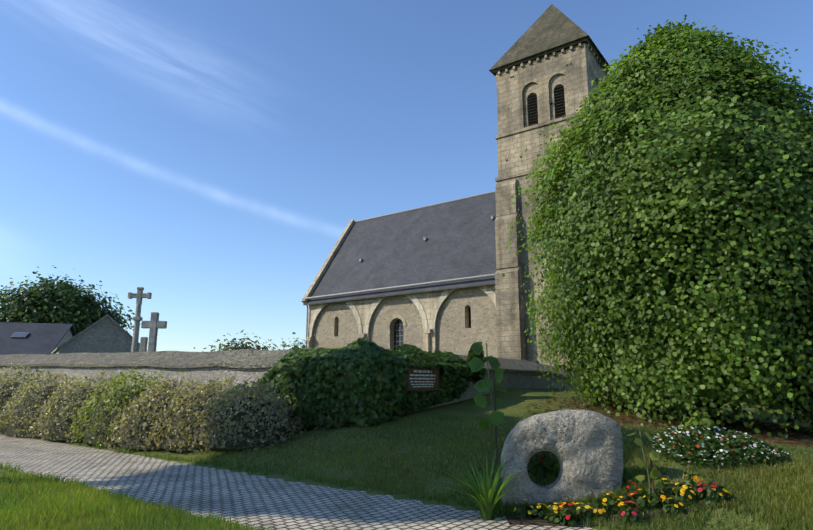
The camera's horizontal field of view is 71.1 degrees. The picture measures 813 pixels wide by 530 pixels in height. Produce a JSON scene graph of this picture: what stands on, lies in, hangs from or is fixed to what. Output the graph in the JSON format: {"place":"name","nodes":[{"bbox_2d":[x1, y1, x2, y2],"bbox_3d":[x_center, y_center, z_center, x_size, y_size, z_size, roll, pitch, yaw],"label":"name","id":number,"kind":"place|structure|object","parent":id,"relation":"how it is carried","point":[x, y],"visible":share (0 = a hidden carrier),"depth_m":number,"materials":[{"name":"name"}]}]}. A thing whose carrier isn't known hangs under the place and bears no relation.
{"place":"outdoors","nodes":[
{"label":"outdoors","id":0,"kind":"place"},
{"bbox_2d":[0,434,593,529],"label":"cobbled path","id":1,"kind":"structure","parent":0,"point":[259,500],"depth_m":6.66,"materials":[{"name":"grey stone"}]},
{"bbox_2d":[434,451,527,519],"bbox_3d":[0.720,2.159,5.602,0.975,0.643,1.089,0,-12,-2],"label":"daylily plant","id":2,"kind":"object","parent":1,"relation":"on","point":[487,497],"visible":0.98,"depth_m":5.50,"materials":[{"name":"green plant"}]},
{"bbox_2d":[307,284,496,356],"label":"church wall","id":3,"kind":"structure","parent":0,"point":[465,319],"depth_m":29.93,"materials":[{"name":"beige stone"}]},
{"bbox_2d":[0,388,812,529],"bbox_3d":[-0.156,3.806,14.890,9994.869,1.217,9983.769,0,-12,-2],"label":"ground","id":4,"kind":"structure","parent":0,"point":[516,401],"depth_m":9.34,"materials":[{"name":"green plant"}]},
{"bbox_2d":[0,363,46,434],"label":"shrub","id":5,"kind":"object","parent":4,"relation":"on","point":[6,380],"depth_m":15.33,"materials":[{"name":"green plant"}]},
{"bbox_2d":[0,322,76,354],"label":"slate house","id":6,"kind":"structure","parent":4,"relation":"on","point":[45,338],"depth_m":34.90,"materials":[{"name":"stone"}]},
{"bbox_2d":[11,332,28,337],"bbox_3d":[-23.581,4.273,34.731,0.760,0.389,0.585,3,-12,-14],"label":"skylight","id":7,"kind":"object","parent":6,"relation":"on","point":[19,334],"visible":1,"depth_m":34.64,"materials":[{"name":"glass"}]},
{"bbox_2d":[0,368,80,437],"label":"shrub","id":8,"kind":"object","parent":4,"relation":"on","point":[21,394],"depth_m":13.96,"materials":[{"name":"green plant"}]},
{"bbox_2d":[21,296,95,331],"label":"branches","id":9,"kind":"object","parent":4,"relation":"on","point":[93,320],"depth_m":43.52,"materials":[{"name":"brown plant"}]},
{"bbox_2d":[0,267,135,333],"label":"tree foliage","id":10,"kind":"object","parent":4,"relation":"on","point":[14,308],"visible":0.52,"depth_m":42.58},
{"bbox_2d":[26,370,128,441],"bbox_3d":[-7.409,3.268,13.469,2.971,1.564,2.506,0,-12,-2],"label":"shrub","id":11,"kind":"object","parent":4,"relation":"on","point":[79,388],"depth_m":12.83,"materials":[{"name":"green plant"}]},
{"bbox_2d":[51,314,139,353],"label":"gable","id":12,"kind":"structure","parent":4,"relation":"on","point":[107,333],"depth_m":21.84,"materials":[{"name":"grey stone"}]},
{"bbox_2d":[67,367,173,445],"bbox_3d":[-5.957,3.047,12.559,2.649,1.637,2.388,0,-12,-2],"label":"shrub","id":13,"kind":"object","parent":4,"relation":"on","point":[115,387],"depth_m":11.95,"materials":[{"name":"green plant"}]},
{"bbox_2d":[128,287,166,351],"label":"stone crosses","id":14,"kind":"object","parent":4,"relation":"on","point":[154,324],"visible":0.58,"depth_m":18.36,"materials":[{"name":"stone"}]},
{"bbox_2d":[100,373,208,450],"bbox_3d":[-4.838,2.975,11.747,2.636,1.464,2.355,0,-12,-2],"label":"shrub","id":15,"kind":"object","parent":4,"relation":"on","point":[169,391],"depth_m":11.04,"materials":[{"name":"green plant"}]},
{"bbox_2d":[146,375,250,453],"bbox_3d":[-3.753,2.833,11.041,2.404,1.388,2.298,0,-12,-2],"label":"shrub","id":16,"kind":"object","parent":4,"relation":"on","point":[214,387],"depth_m":10.46,"materials":[{"name":"green plant"}]},
{"bbox_2d":[193,330,277,351],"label":"tree","id":17,"kind":"object","parent":4,"relation":"on","point":[235,347],"visible":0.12,"depth_m":59.74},
{"bbox_2d":[192,377,305,450],"bbox_3d":[-2.873,2.682,10.454,2.098,1.241,2.012,0,-12,-2],"label":"shrub","id":18,"kind":"object","parent":4,"relation":"on","point":[278,405],"depth_m":9.87,"materials":[{"name":"green plant"}]},
{"bbox_2d":[268,332,305,349],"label":"tree foliage","id":19,"kind":"object","parent":4,"relation":"on","point":[295,346],"visible":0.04,"depth_m":58.42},
{"bbox_2d":[0,348,627,429],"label":"churchyard wall","id":20,"kind":"structure","parent":4,"relation":"on","point":[246,365],"depth_m":14.25,"materials":[{"name":"grey stone"}]},
{"bbox_2d":[301,191,496,351],"bbox_3d":[1.640,1.741,34.280,13.500,11.482,8.826,-8,-14,35],"label":"church nave","id":21,"kind":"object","parent":4,"relation":"on","point":[448,247],"visible":0.65,"depth_m":32.65,"materials":[{"name":"grey stone"}]},
{"bbox_2d":[486,343,497,462],"bbox_3d":[1.073,1.791,7.175,0.109,1.600,0.045,3,-12,-13],"label":"sapling stem","id":22,"kind":"object","parent":4,"relation":"on","point":[492,411],"visible":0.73,"depth_m":7.16,"materials":[{"name":"green plant"}]},
{"bbox_2d":[469,342,508,432],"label":"plant leaves","id":23,"kind":"object","parent":22,"relation":"attached to","point":[476,364],"visible":1,"depth_m":7.23,"materials":[{"name":"green plant"}]},
{"bbox_2d":[501,409,622,506],"bbox_3d":[1.602,1.999,5.920,1.244,0.962,0.345,-1,-12,5],"label":"holed stone","id":24,"kind":"object","parent":4,"relation":"on","point":[585,447],"visible":0.83,"depth_m":5.80,"materials":[{"name":"grey stone"}]},
{"bbox_2d":[506,482,736,525],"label":"flower bed soil","id":25,"kind":"structure","parent":4,"relation":"on","point":[511,520],"depth_m":5.32,"materials":[{"name":"brown soil"}]},
{"bbox_2d":[512,451,731,527],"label":"stone flowers","id":26,"kind":"object","parent":25,"relation":"in","point":[683,492],"visible":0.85,"depth_m":5.36,"materials":[{"name":"green plant"}]},
{"bbox_2d":[639,431,654,508],"bbox_3d":[2.288,2.001,5.404,0.109,0.820,0.045,3,-12,-13],"label":"sapling stem","id":27,"kind":"object","parent":25,"relation":"in","point":[652,479],"visible":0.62,"depth_m":5.40,"materials":[{"name":"green plant"}]},
{"bbox_2d":[627,431,661,489],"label":"plant leaves","id":28,"kind":"object","parent":27,"relation":"attached to","point":[654,472],"visible":0.92,"depth_m":5.40,"materials":[{"name":"green plant"}]},
{"bbox_2d":[502,14,812,437],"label":"tree","id":29,"kind":"object","parent":4,"relation":"on","point":[770,103],"depth_m":10.31,"materials":[{"name":"green plant"}]},
{"bbox_2d":[527,397,812,449],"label":"soil bed","id":30,"kind":"object","parent":4,"relation":"on","point":[739,423],"visible":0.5,"depth_m":11.03,"materials":[{"name":"brown soil"}]},
{"bbox_2d":[651,410,790,469],"bbox_3d":[3.616,1.972,6.553,1.472,0.591,1.130,0,-12,-2],"label":"white flower patch","id":31,"kind":"object","parent":4,"relation":"on","point":[696,437],"visible":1,"depth_m":6.33,"materials":[{"name":"green plant"}]},
{"bbox_2d":[722,384,781,406],"bbox_3d":[12.891,3.401,21.145,6.665,5.082,6.323,0,-12,-2],"label":"trunk","id":32,"kind":"object","parent":4,"relation":"on","point":[753,398],"depth_m":19.89,"materials":[{"name":"plant"}]},
{"bbox_2d":[0,0,812,351],"label":"sky","id":33,"kind":"structure","parent":0,"point":[210,158],"materials":[{"name":"blue"}]},
{"bbox_2d":[489,4,613,369],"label":"church tower","id":34,"kind":"structure","parent":0,"point":[552,29],"depth_m":26.79,"materials":[{"name":"beige stone"}]},
{"bbox_2d":[496,43,607,134],"bbox_3d":[7.798,-8.034,29.278,4.600,3.440,4.600,-8,-14,35],"label":"belfry","id":35,"kind":"object","parent":34,"relation":"attached to","point":[542,78],"visible":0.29,"depth_m":27.40,"materials":[{"name":"beige stone"}]},
{"bbox_2d":[527,85,565,125],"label":"louvers","id":36,"kind":"object","parent":35,"relation":"in","point":[559,97],"visible":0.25,"depth_m":27.18,"materials":[{"name":"black wood"}]},
{"bbox_2d":[758,373,812,431],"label":"shrub","id":37,"kind":"object","parent":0,"point":[790,403],"depth_m":11.18,"materials":[{"name":"green plant"}]},
{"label":"ivy backing","id":38,"kind":"object","parent":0,"visible":0},
{"bbox_2d":[254,338,485,431],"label":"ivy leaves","id":39,"kind":"object","parent":38,"relation":"attached to","point":[336,387],"visible":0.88,"depth_m":10.67,"materials":[{"name":"green plant"}]},
{"bbox_2d":[405,366,439,390],"bbox_3d":[0.097,2.286,11.466,0.612,0.470,1.100,-9,-15,37],"label":"info sign","id":40,"kind":"object","parent":39,"relation":"on","point":[420,379],"visible":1,"depth_m":11.27,"materials":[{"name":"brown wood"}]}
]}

